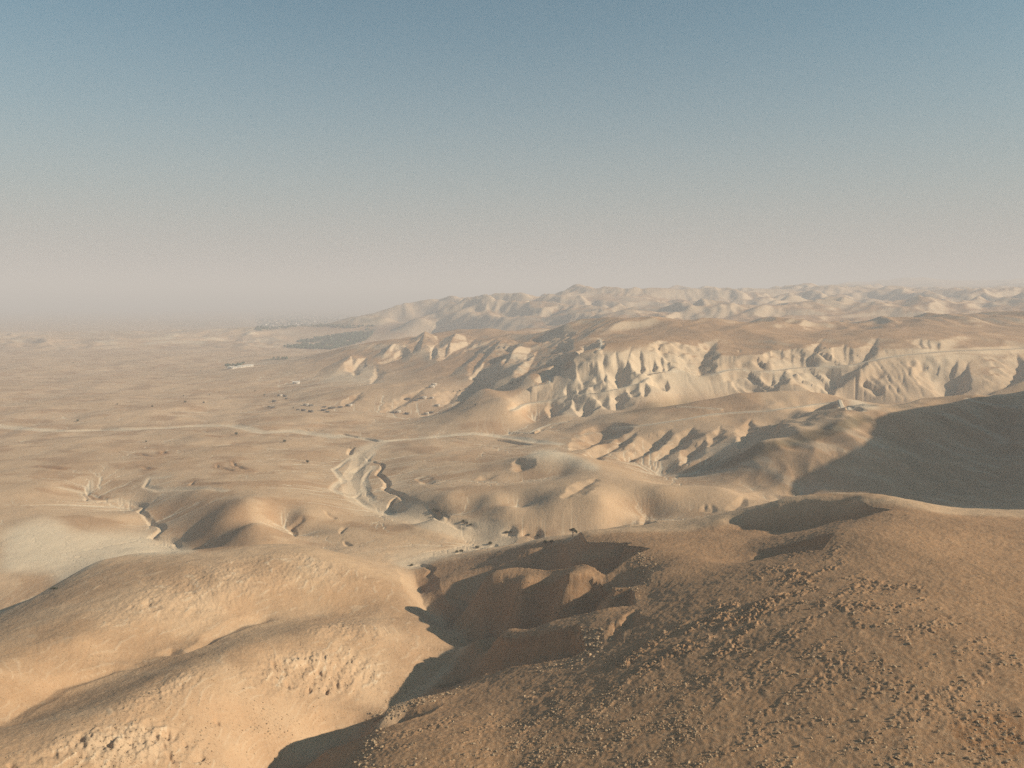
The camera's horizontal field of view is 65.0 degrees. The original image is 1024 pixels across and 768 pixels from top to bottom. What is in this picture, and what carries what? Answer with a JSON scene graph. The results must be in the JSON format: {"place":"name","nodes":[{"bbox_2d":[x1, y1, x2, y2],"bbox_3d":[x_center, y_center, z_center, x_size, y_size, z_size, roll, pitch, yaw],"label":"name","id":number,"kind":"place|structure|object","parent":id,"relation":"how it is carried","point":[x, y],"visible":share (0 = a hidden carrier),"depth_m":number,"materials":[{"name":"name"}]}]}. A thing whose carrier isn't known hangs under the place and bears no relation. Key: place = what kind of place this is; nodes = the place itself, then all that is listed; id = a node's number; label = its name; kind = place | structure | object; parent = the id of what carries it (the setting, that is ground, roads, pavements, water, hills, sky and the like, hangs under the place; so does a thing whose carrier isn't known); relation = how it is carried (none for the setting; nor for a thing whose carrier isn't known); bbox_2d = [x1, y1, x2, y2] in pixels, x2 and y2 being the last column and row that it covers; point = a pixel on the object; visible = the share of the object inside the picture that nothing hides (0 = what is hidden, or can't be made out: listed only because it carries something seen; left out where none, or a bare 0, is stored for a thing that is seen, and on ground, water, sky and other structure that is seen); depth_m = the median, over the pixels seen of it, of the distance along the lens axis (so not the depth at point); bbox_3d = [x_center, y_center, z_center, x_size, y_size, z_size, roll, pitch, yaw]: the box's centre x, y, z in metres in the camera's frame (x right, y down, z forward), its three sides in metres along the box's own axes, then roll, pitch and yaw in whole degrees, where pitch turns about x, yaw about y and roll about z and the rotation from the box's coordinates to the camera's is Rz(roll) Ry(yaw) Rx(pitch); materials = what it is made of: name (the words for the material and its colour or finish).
{"place":"outdoors","nodes":[
{"label":"outdoors","id":0,"kind":"place"},
{"bbox_2d":[0,277,1023,767],"bbox_3d":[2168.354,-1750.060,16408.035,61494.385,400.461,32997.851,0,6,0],"label":"ground","id":1,"kind":"structure","parent":0,"point":[182,509],"depth_m":506.64,"materials":[{"name":"beige sand"}]},
{"bbox_2d":[225,362,244,365],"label":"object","id":2,"kind":"object","parent":1,"relation":"on","point":[236,364],"visible":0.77,"depth_m":1879.11,"materials":[{"name":"white plant"}]},
{"bbox_2d":[255,313,375,349],"bbox_3d":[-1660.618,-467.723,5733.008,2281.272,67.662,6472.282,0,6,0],"label":"oasis trees","id":3,"kind":"object","parent":1,"relation":"on","point":[352,337],"visible":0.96,"depth_m":3012.21,"materials":[{"name":"plant"}]},
{"bbox_2d":[1,524,1023,767],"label":"scree","id":4,"kind":"structure","parent":1,"relation":"on","point":[612,695],"depth_m":196.22,"materials":[{"name":"stone"}]},
{"bbox_2d":[569,528,577,536],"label":"acacia tree","id":5,"kind":"object","parent":1,"relation":"on","point":[573,529],"visible":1,"depth_m":413.25,"materials":[{"name":"green plant"}]},
{"bbox_2d":[512,378,647,409],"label":"track","id":6,"kind":"structure","parent":1,"relation":"on","point":[578,394],"depth_m":991.10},
{"bbox_2d":[630,400,859,426],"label":"track","id":7,"kind":"structure","parent":1,"relation":"on","point":[841,405],"depth_m":831.27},
{"bbox_2d":[702,348,1022,375],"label":"track","id":8,"kind":"structure","parent":1,"relation":"on","point":[852,364],"depth_m":1050.75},
{"bbox_2d":[0,0,1023,303],"label":"sky","id":9,"kind":"structure","parent":0,"point":[152,151],"materials":[{"name":"blue"}]}
]}

